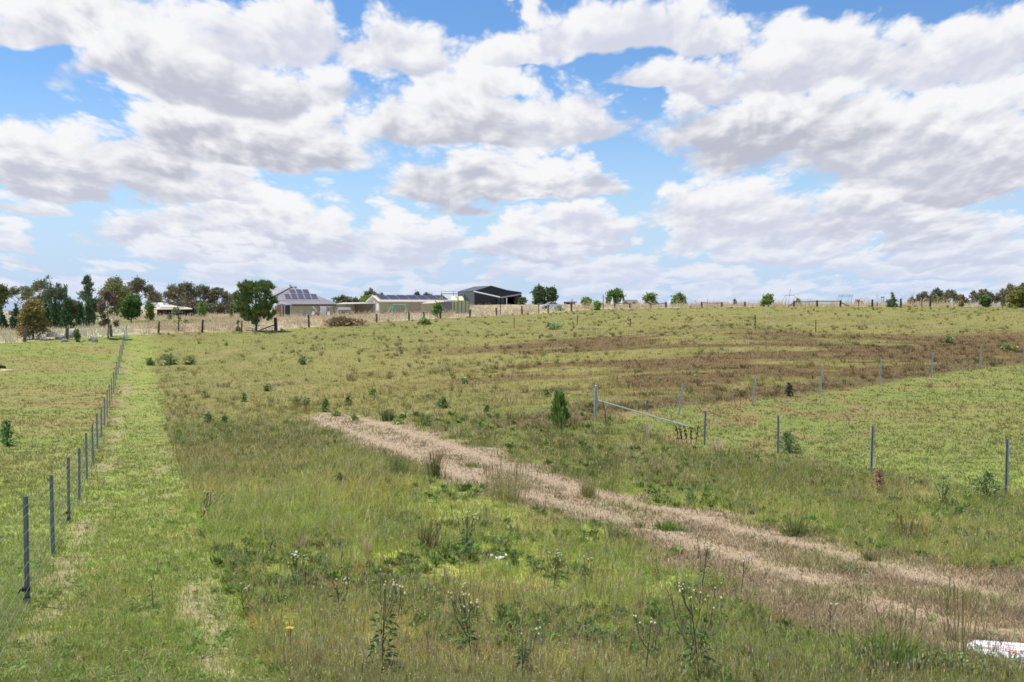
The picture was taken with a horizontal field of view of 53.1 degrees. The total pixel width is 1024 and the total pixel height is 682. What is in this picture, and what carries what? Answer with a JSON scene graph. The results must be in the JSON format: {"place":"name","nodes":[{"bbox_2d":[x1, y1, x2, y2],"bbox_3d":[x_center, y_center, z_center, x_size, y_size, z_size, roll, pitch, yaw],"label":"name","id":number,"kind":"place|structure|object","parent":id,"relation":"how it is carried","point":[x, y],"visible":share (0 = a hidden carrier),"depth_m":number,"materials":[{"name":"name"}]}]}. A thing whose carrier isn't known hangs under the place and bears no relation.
{"place":"outdoors","nodes":[
{"label":"outdoors","id":0,"kind":"place"},
{"bbox_2d":[0,304,1023,681],"bbox_3d":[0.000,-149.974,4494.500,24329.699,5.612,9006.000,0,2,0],"label":"ground","id":1,"kind":"structure","parent":0,"point":[420,384],"depth_m":51.50,"materials":[{"name":"plant"}]},
{"bbox_2d":[0,283,9,312],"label":"olive tree","id":2,"kind":"object","parent":1,"relation":"on","point":[4,291],"visible":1,"depth_m":121.62,"materials":[{"name":"green plant"}]},
{"bbox_2d":[0,309,9,329],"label":"cypress tree","id":3,"kind":"object","parent":1,"relation":"on","point":[3,321],"visible":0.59,"depth_m":106.82,"materials":[{"name":"green plant"}]},
{"bbox_2d":[0,419,16,445],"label":"sapling","id":4,"kind":"object","parent":1,"relation":"on","point":[5,432],"visible":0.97,"depth_m":35.80,"materials":[{"name":"green plant"}]},
{"bbox_2d":[8,301,19,329],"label":"cypress tree","id":5,"kind":"object","parent":1,"relation":"on","point":[13,321],"visible":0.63,"depth_m":107.72,"materials":[{"name":"green plant"}]},
{"bbox_2d":[6,285,35,300],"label":"gum tree","id":6,"kind":"object","parent":1,"relation":"on","point":[14,292],"visible":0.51,"depth_m":259.36,"materials":[{"name":"green plant"}]},
{"bbox_2d":[2,301,42,314],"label":"blue roofed house","id":7,"kind":"structure","parent":1,"relation":"on","point":[9,306],"depth_m":192.15,"materials":[{"name":"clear metal"}]},
{"bbox_2d":[12,298,50,338],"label":"olive tree","id":8,"kind":"object","parent":1,"relation":"on","point":[31,317],"visible":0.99,"depth_m":89.49,"materials":[{"name":"green plant"}]},
{"bbox_2d":[20,279,52,297],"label":"gum tree","id":9,"kind":"object","parent":1,"relation":"on","point":[34,287],"visible":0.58,"depth_m":253.26,"materials":[{"name":"green plant"}]},
{"bbox_2d":[42,298,50,327],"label":"cypress tree","id":10,"kind":"object","parent":1,"relation":"on","point":[48,313],"visible":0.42,"depth_m":111.87,"materials":[{"name":"green plant"}]},
{"bbox_2d":[30,275,69,319],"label":"casuarina tree","id":11,"kind":"object","parent":1,"relation":"on","point":[51,292],"visible":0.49,"depth_m":120.71,"materials":[{"name":"green plant"}]},
{"bbox_2d":[49,296,59,328],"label":"cypress tree","id":12,"kind":"object","parent":1,"relation":"on","point":[54,315],"visible":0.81,"depth_m":109.76,"materials":[{"name":"green plant"}]},
{"bbox_2d":[0,326,126,654],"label":"wire fence","id":13,"kind":"object","parent":1,"relation":"on","point":[26,589],"visible":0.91,"depth_m":15.09,"materials":[{"name":"metal"}]},
{"bbox_2d":[57,297,75,327],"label":"cypress tree","id":14,"kind":"object","parent":1,"relation":"on","point":[66,318],"visible":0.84,"depth_m":109.72,"materials":[{"name":"green plant"}]},
{"bbox_2d":[57,284,80,317],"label":"casuarina tree","id":15,"kind":"object","parent":1,"relation":"on","point":[72,303],"visible":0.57,"depth_m":122.88,"materials":[{"name":"green plant"}]},
{"bbox_2d":[75,303,83,326],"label":"cypress tree","id":16,"kind":"object","parent":1,"relation":"on","point":[78,318],"visible":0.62,"depth_m":110.77,"materials":[{"name":"green plant"}]},
{"bbox_2d":[81,298,95,327],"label":"cypress tree","id":17,"kind":"object","parent":1,"relation":"on","point":[88,314],"visible":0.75,"depth_m":109.82,"materials":[{"name":"green plant"}]},
{"bbox_2d":[76,275,106,319],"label":"casuarina tree","id":18,"kind":"object","parent":1,"relation":"on","point":[86,292],"visible":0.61,"depth_m":118.54,"materials":[{"name":"green plant"}]},
{"bbox_2d":[96,285,119,337],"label":"dying tree","id":19,"kind":"object","parent":1,"relation":"on","point":[112,299],"visible":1,"depth_m":92.91,"materials":[{"name":"brown plant"}]},
{"bbox_2d":[95,275,129,315],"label":"gum tree","id":20,"kind":"object","parent":1,"relation":"on","point":[111,280],"visible":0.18,"depth_m":167.66,"materials":[{"name":"green plant"}]},
{"bbox_2d":[99,280,133,316],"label":"olive tree","id":21,"kind":"object","parent":1,"relation":"on","point":[118,290],"visible":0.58,"depth_m":158.96,"materials":[{"name":"green plant"}]},
{"bbox_2d":[116,293,142,320],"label":"green tree","id":22,"kind":"object","parent":1,"relation":"on","point":[130,307],"visible":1,"depth_m":127.45,"materials":[{"name":"green plant"}]},
{"bbox_2d":[126,276,163,316],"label":"gum tree","id":23,"kind":"object","parent":1,"relation":"on","point":[137,284],"visible":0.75,"depth_m":170.55,"materials":[{"name":"green plant"}]},
{"bbox_2d":[144,297,156,320],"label":"green bush","id":24,"kind":"object","parent":1,"relation":"on","point":[149,309],"visible":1,"depth_m":135.68,"materials":[{"name":"green plant"}]},
{"bbox_2d":[157,353,180,365],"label":"weed bush","id":25,"kind":"object","parent":1,"relation":"on","point":[165,359],"visible":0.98,"depth_m":77.16,"materials":[{"name":"green plant"}]},
{"bbox_2d":[166,284,188,330],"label":"bare sapling","id":26,"kind":"object","parent":1,"relation":"on","point":[174,310],"visible":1,"depth_m":103.74,"materials":[{"name":"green plant"}]},
{"bbox_2d":[162,283,194,301],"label":"gum tree","id":27,"kind":"object","parent":1,"relation":"on","point":[171,296],"visible":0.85,"depth_m":257.41,"materials":[{"name":"green plant"}]},
{"bbox_2d":[151,303,206,316],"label":"pale farmhouse","id":28,"kind":"object","parent":1,"relation":"on","point":[164,308],"visible":0.54,"depth_m":200.43,"materials":[{"name":"white paint"}]},
{"bbox_2d":[166,281,203,300],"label":"gum tree","id":29,"kind":"object","parent":1,"relation":"on","point":[195,293],"visible":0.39,"depth_m":261.15,"materials":[{"name":"green plant"}]},
{"bbox_2d":[169,297,220,313],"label":"tree","id":30,"kind":"object","parent":1,"relation":"on","point":[193,303],"visible":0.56,"depth_m":237.98,"materials":[{"name":"green plant"}]},
{"bbox_2d":[186,284,219,304],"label":"gum tree","id":31,"kind":"object","parent":1,"relation":"on","point":[203,288],"visible":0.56,"depth_m":265.28,"materials":[{"name":"green plant"}]},
{"bbox_2d":[196,490,213,529],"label":"tall weed","id":32,"kind":"object","parent":1,"relation":"on","point":[206,499],"visible":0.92,"depth_m":17.38,"materials":[{"name":"green plant"}]},
{"bbox_2d":[201,287,232,304],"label":"gum tree","id":33,"kind":"object","parent":1,"relation":"on","point":[213,293],"visible":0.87,"depth_m":264.60,"materials":[{"name":"green plant"}]},
{"bbox_2d":[208,300,251,313],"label":"tree","id":34,"kind":"object","parent":1,"relation":"on","point":[224,306],"visible":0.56,"depth_m":241.29,"materials":[{"name":"green plant"}]},
{"bbox_2d":[231,278,278,329],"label":"leafy tree","id":35,"kind":"object","parent":1,"relation":"on","point":[256,311],"visible":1,"depth_m":111.12,"materials":[{"name":"green plant"}]},
{"bbox_2d":[287,553,306,588],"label":"tall weed","id":36,"kind":"object","parent":1,"relation":"on","point":[305,558],"visible":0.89,"depth_m":12.29,"materials":[{"name":"green plant"}]},
{"bbox_2d":[23,303,571,341],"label":"timber fence","id":37,"kind":"object","parent":1,"relation":"on","point":[111,335],"visible":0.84,"depth_m":110.77,"materials":[{"name":"wood"}]},
{"bbox_2d":[267,286,354,316],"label":"hipped house","id":38,"kind":"structure","parent":1,"relation":"on","point":[296,300],"depth_m":187.01,"materials":[{"name":"metal"}]},
{"bbox_2d":[319,397,330,411],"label":"weed bush","id":39,"kind":"object","parent":1,"relation":"on","point":[326,402],"visible":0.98,"depth_m":46.12,"materials":[{"name":"green plant"}]},
{"bbox_2d":[329,576,349,621],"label":"tall weed","id":40,"kind":"object","parent":1,"relation":"on","point":[336,586],"visible":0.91,"depth_m":10.39,"materials":[{"name":"green plant"}]},
{"bbox_2d":[331,294,352,303],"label":"olive tree","id":41,"kind":"object","parent":1,"relation":"on","point":[342,298],"visible":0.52,"depth_m":298.73,"materials":[{"name":"green plant"}]},
{"bbox_2d":[324,315,366,325],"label":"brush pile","id":42,"kind":"object","parent":1,"relation":"on","point":[342,321],"visible":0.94,"depth_m":121.81,"materials":[{"name":"brown plant"}]},
{"bbox_2d":[337,303,375,314],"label":"carport","id":43,"kind":"object","parent":1,"relation":"on","point":[361,307],"visible":0.54,"depth_m":185.90,"materials":[{"name":"white paint"}]},
{"bbox_2d":[354,530,375,554],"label":"straw tuft","id":44,"kind":"object","parent":1,"relation":"on","point":[365,545],"visible":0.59,"depth_m":14.71,"materials":[{"name":"beige plant"}]},
{"bbox_2d":[360,564,405,673],"bbox_3d":[-1.020,2.278,8.025,0.360,0.947,0.468,-1,2,-29],"label":"tall weed","id":45,"kind":"object","parent":1,"relation":"on","point":[383,618],"visible":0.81,"depth_m":8.00,"materials":[{"name":"green plant"}]},
{"bbox_2d":[380,409,397,421],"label":"rush clump","id":46,"kind":"object","parent":1,"relation":"on","point":[386,415],"visible":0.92,"depth_m":40.55,"materials":[{"name":"green plant"}]},
{"bbox_2d":[386,454,407,474],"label":"rush clump","id":47,"kind":"object","parent":1,"relation":"on","point":[395,464],"visible":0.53,"depth_m":24.26,"materials":[{"name":"green plant"}]},
{"bbox_2d":[366,295,451,313],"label":"cream shed","id":48,"kind":"structure","parent":1,"relation":"on","point":[384,303],"depth_m":180.32,"materials":[{"name":"white paint"}]},
{"bbox_2d":[410,517,452,551],"bbox_3d":[-1.214,2.877,15.224,0.728,0.507,0.477,-2,3,-42],"label":"rush clump","id":49,"kind":"object","parent":1,"relation":"on","point":[428,538],"visible":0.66,"depth_m":15.19,"materials":[{"name":"green plant"}]},
{"bbox_2d":[418,449,449,478],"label":"rush clump","id":50,"kind":"object","parent":1,"relation":"on","point":[435,464],"visible":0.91,"depth_m":23.78,"materials":[{"name":"green plant"}]},
{"bbox_2d":[421,301,451,313],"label":"skillion shed","id":51,"kind":"structure","parent":1,"relation":"on","point":[427,306],"depth_m":172.02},
{"bbox_2d":[431,300,442,317],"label":"green tree","id":52,"kind":"object","parent":1,"relation":"on","point":[436,306],"visible":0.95,"depth_m":142.64,"materials":[{"name":"green plant"}]},
{"bbox_2d":[434,395,449,407],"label":"weed bush","id":53,"kind":"object","parent":1,"relation":"on","point":[442,399],"visible":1,"depth_m":44.20,"materials":[{"name":"green plant"}]},
{"bbox_2d":[223,556,681,677],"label":"ochre weeds","id":54,"kind":"object","parent":1,"relation":"on","point":[328,580],"visible":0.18,"depth_m":10.91,"materials":[{"name":"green plant"}]},
{"bbox_2d":[438,291,468,313],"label":"water tank","id":55,"kind":"object","parent":1,"relation":"on","point":[461,305],"visible":0.83,"depth_m":167.95,"materials":[{"name":"metal"}]},
{"bbox_2d":[454,510,478,558],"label":"tall weed","id":56,"kind":"object","parent":1,"relation":"on","point":[470,534],"visible":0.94,"depth_m":14.54,"materials":[{"name":"green plant"}]},
{"bbox_2d":[448,582,485,660],"bbox_3d":[-0.385,2.475,8.808,0.315,0.751,0.365,1,2,31],"label":"tall weed","id":57,"kind":"object","parent":1,"relation":"on","point":[464,639],"visible":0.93,"depth_m":8.81,"materials":[{"name":"green plant"}]},
{"bbox_2d":[458,286,521,304],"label":"dark barn","id":58,"kind":"structure","parent":1,"relation":"on","point":[483,295],"depth_m":249.91,"materials":[{"name":"metal"}]},
{"bbox_2d":[452,456,546,505],"bbox_3d":[-0.228,2.770,20.607,2.075,0.942,1.784,-1,2,-26],"label":"grass stand","id":59,"kind":"object","parent":1,"relation":"on","point":[508,485],"depth_m":20.56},
{"bbox_2d":[0,291,1010,342],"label":"dry grass","id":60,"kind":"structure","parent":1,"relation":"on","point":[167,326],"depth_m":147.62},
{"bbox_2d":[0,366,1018,681],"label":"broadleaf weeds","id":61,"kind":"object","parent":1,"relation":"on","point":[168,660],"visible":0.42,"depth_m":10.76,"materials":[{"name":"green plant"}]},
{"bbox_2d":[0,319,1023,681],"bbox_3d":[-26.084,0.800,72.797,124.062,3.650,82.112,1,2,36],"label":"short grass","id":62,"kind":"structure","parent":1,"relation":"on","point":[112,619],"depth_m":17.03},
{"bbox_2d":[511,627,540,674],"bbox_3d":[0.089,2.492,8.033,0.221,0.517,0.248,-1,2,-34],"label":"thistle","id":63,"kind":"object","parent":1,"relation":"on","point":[521,654],"visible":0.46,"depth_m":8.02,"materials":[{"name":"green plant"}]},
{"bbox_2d":[529,283,546,304],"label":"green tree","id":64,"kind":"object","parent":1,"relation":"on","point":[539,292],"visible":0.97,"depth_m":243.95,"materials":[{"name":"green plant"}]},
{"bbox_2d":[544,285,558,302],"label":"green tree","id":65,"kind":"object","parent":1,"relation":"on","point":[551,295],"visible":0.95,"depth_m":243.87,"materials":[{"name":"green plant"}]},
{"bbox_2d":[545,321,563,329],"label":"weed bush","id":66,"kind":"object","parent":1,"relation":"on","point":[553,325],"visible":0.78,"depth_m":115.46,"materials":[{"name":"green plant"}]},
{"bbox_2d":[544,548,565,593],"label":"tall weed","id":67,"kind":"object","parent":1,"relation":"on","point":[557,566],"visible":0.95,"depth_m":12.36,"materials":[{"name":"green plant"}]},
{"bbox_2d":[547,389,571,425],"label":"cypress seedling","id":68,"kind":"object","parent":1,"relation":"on","point":[559,408],"visible":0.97,"depth_m":36.54,"materials":[{"name":"green plant"}]},
{"bbox_2d":[130,305,1023,490],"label":"rough tussocks","id":69,"kind":"object","parent":1,"relation":"on","point":[606,422],"visible":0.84,"depth_m":49.91,"materials":[{"name":"green plant"}]},
{"bbox_2d":[133,304,1023,681],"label":"tall grass","id":70,"kind":"structure","parent":1,"relation":"on","point":[281,518],"depth_m":16.82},
{"bbox_2d":[576,479,602,497],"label":"tussock","id":71,"kind":"object","parent":1,"relation":"on","point":[589,491],"visible":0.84,"depth_m":21.56,"materials":[{"name":"green plant"}]},
{"bbox_2d":[167,382,1021,681],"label":"seed heads","id":72,"kind":"object","parent":1,"relation":"on","point":[509,578],"visible":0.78,"depth_m":12.12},
{"bbox_2d":[173,402,1023,681],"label":"leafy weeds","id":73,"kind":"object","parent":1,"relation":"on","point":[215,561],"visible":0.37,"depth_m":13.26,"materials":[{"name":"green plant"}]},
{"bbox_2d":[188,426,1023,681],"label":"seeding weeds","id":74,"kind":"object","parent":1,"relation":"on","point":[841,669],"visible":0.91,"depth_m":10.30,"materials":[{"name":"green plant"}]},
{"bbox_2d":[599,516,624,539],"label":"rush clump","id":75,"kind":"object","parent":1,"relation":"on","point":[611,527],"visible":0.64,"depth_m":16.41,"materials":[{"name":"green plant"}]},
{"bbox_2d":[605,287,626,304],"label":"green tree","id":76,"kind":"object","parent":1,"relation":"on","point":[617,294],"visible":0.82,"depth_m":228.72,"materials":[{"name":"green plant"}]},
{"bbox_2d":[594,385,687,426],"bbox_3d":[4.756,2.397,38.077,3.777,1.364,0.133,1,2,30],"label":"corner post","id":77,"kind":"object","parent":1,"relation":"on","point":[595,400],"visible":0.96,"depth_m":38.64,"materials":[{"name":"metal"}]},
{"bbox_2d":[633,615,660,679],"bbox_3d":[1.057,2.453,8.087,0.253,0.622,0.231,2,3,42],"label":"tall weed","id":78,"kind":"object","parent":1,"relation":"on","point":[653,638],"visible":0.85,"depth_m":8.07,"materials":[{"name":"green plant"}]},
{"bbox_2d":[641,292,658,304],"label":"green tree","id":79,"kind":"object","parent":1,"relation":"on","point":[649,297],"visible":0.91,"depth_m":229.30,"materials":[{"name":"green plant"}]},
{"bbox_2d":[299,412,1023,671],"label":"track stubble","id":80,"kind":"object","parent":1,"relation":"on","point":[809,561],"visible":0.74,"depth_m":13.88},
{"bbox_2d":[648,518,689,532],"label":"tussock","id":81,"kind":"object","parent":1,"relation":"on","point":[662,526],"visible":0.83,"depth_m":17.99,"materials":[{"name":"green plant"}]},
{"bbox_2d":[670,292,687,304],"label":"green tree","id":82,"kind":"object","parent":1,"relation":"on","point":[679,297],"visible":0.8,"depth_m":231.20,"materials":[{"name":"green plant"}]},
{"bbox_2d":[675,422,700,443],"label":"dock plant","id":83,"kind":"object","parent":1,"relation":"on","point":[679,429],"visible":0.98,"depth_m":34.46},
{"bbox_2d":[663,582,722,681],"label":"tall weed","id":84,"kind":"object","parent":1,"relation":"on","point":[692,639],"visible":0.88,"depth_m":8.02,"materials":[{"name":"green plant"}]},
{"bbox_2d":[694,534,713,588],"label":"tall weed","id":85,"kind":"object","parent":1,"relation":"on","point":[707,551],"visible":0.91,"depth_m":12.65,"materials":[{"name":"green plant"}]},
{"bbox_2d":[705,433,732,451],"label":"straw tuft","id":86,"kind":"object","parent":1,"relation":"on","point":[713,444],"visible":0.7,"depth_m":33.00,"materials":[{"name":"beige plant"}]},
{"bbox_2d":[760,293,774,306],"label":"green bush","id":87,"kind":"object","parent":1,"relation":"on","point":[767,299],"visible":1,"depth_m":175.33,"materials":[{"name":"green plant"}]},
{"bbox_2d":[779,430,801,452],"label":"weed bush","id":88,"kind":"object","parent":1,"relation":"on","point":[787,442],"visible":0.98,"depth_m":31.88,"materials":[{"name":"green plant"}]},
{"bbox_2d":[776,507,825,537],"bbox_3d":[5.026,3.178,17.684,1.154,0.663,0.920,0,2,0],"label":"tussock","id":89,"kind":"object","parent":1,"relation":"on","point":[795,528],"visible":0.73,"depth_m":17.69,"materials":[{"name":"green plant"}]},
{"bbox_2d":[858,547,882,561],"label":"tussock","id":90,"kind":"object","parent":1,"relation":"on","point":[870,558],"visible":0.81,"depth_m":15.07,"materials":[{"name":"green plant"}]},
{"bbox_2d":[870,426,874,473],"bbox_3d":[9.556,2.926,27.134,0.111,1.358,0.072,-1,2,-15],"label":"steel post","id":91,"kind":"object","parent":1,"relation":"on","point":[872,447],"visible":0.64,"depth_m":27.14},
{"bbox_2d":[868,468,884,492],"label":"dead weed","id":92,"kind":"object","parent":1,"relation":"on","point":[878,479],"visible":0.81,"depth_m":24.25,"materials":[{"name":"brown plant"}]},
{"bbox_2d":[818,610,954,674],"bbox_3d":[3.049,2.517,8.242,1.179,0.562,1.041,0,2,-12],"label":"leafy clump","id":93,"kind":"object","parent":1,"relation":"on","point":[902,644],"visible":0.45,"depth_m":8.22,"materials":[{"name":"green plant"}]},
{"bbox_2d":[885,292,898,306],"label":"conifer tree","id":94,"kind":"object","parent":1,"relation":"on","point":[891,301],"visible":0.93,"depth_m":165.55,"materials":[{"name":"green plant"}]},
{"bbox_2d":[875,508,931,541],"bbox_3d":[6.489,3.096,16.942,0.954,0.575,1.056,1,2,15],"label":"grass stand","id":95,"kind":"object","parent":1,"relation":"on","point":[906,524],"depth_m":16.90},
{"bbox_2d":[849,562,959,657],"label":"seed stalks","id":96,"kind":"object","parent":1,"relation":"on","point":[896,625],"visible":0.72,"depth_m":8.53,"materials":[{"name":"brown plant"}]},
{"bbox_2d":[916,291,933,304],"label":"gum tree","id":97,"kind":"object","parent":1,"relation":"on","point":[922,295],"visible":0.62,"depth_m":299.20,"materials":[{"name":"green plant"}]},
{"bbox_2d":[930,475,957,505],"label":"weed bush","id":98,"kind":"object","parent":1,"relation":"on","point":[943,477],"visible":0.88,"depth_m":22.20,"materials":[{"name":"green plant"}]},
{"bbox_2d":[937,289,961,302],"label":"gum tree","id":99,"kind":"object","parent":1,"relation":"on","point":[950,294],"visible":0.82,"depth_m":239.47,"materials":[{"name":"green plant"}]},
{"bbox_2d":[922,649,991,674],"bbox_3d":[3.547,2.645,8.171,0.678,0.320,0.544,2,3,43],"label":"weed mound","id":100,"kind":"object","parent":1,"relation":"on","point":[955,656],"visible":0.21,"depth_m":8.21,"materials":[{"name":"green plant"}]},
{"bbox_2d":[912,576,1013,657],"bbox_3d":[3.943,2.421,8.966,0.823,0.808,0.675,1,2,29],"label":"reed clump","id":101,"kind":"object","parent":1,"relation":"on","point":[957,619],"visible":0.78,"depth_m":8.97,"materials":[{"name":"green plant"}]},
{"bbox_2d":[964,472,1003,501],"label":"weed bush","id":102,"kind":"object","parent":1,"relation":"on","point":[986,477],"visible":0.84,"depth_m":22.99,"materials":[{"name":"green plant"}]},
{"bbox_2d":[978,293,991,306],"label":"green bush","id":103,"kind":"object","parent":1,"relation":"on","point":[985,300],"visible":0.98,"depth_m":163.44,"materials":[{"name":"green plant"}]},
{"bbox_2d":[967,640,1023,661],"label":"fallen sign","id":104,"kind":"object","parent":1,"relation":"on","point":[1016,649],"visible":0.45,"depth_m":9.38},
{"bbox_2d":[1004,439,1008,496],"bbox_3d":[11.394,2.949,23.554,0.087,1.395,0.072,-1,2,-15],"label":"steel post","id":105,"kind":"object","parent":1,"relation":"on","point":[1006,463],"visible":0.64,"depth_m":23.55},
{"bbox_2d":[997,342,1018,349],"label":"weed bush","id":106,"kind":"object","parent":1,"relation":"on","point":[1006,345],"visible":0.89,"depth_m":73.09,"materials":[{"name":"green plant"}]},
{"bbox_2d":[1005,284,1023,307],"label":"green tree","id":107,"kind":"object","parent":1,"relation":"on","point":[1015,296],"visible":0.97,"depth_m":161.08,"materials":[{"name":"green plant"}]},
{"bbox_2d":[0,0,1023,306],"label":"sky","id":108,"kind":"structure","parent":0,"point":[741,150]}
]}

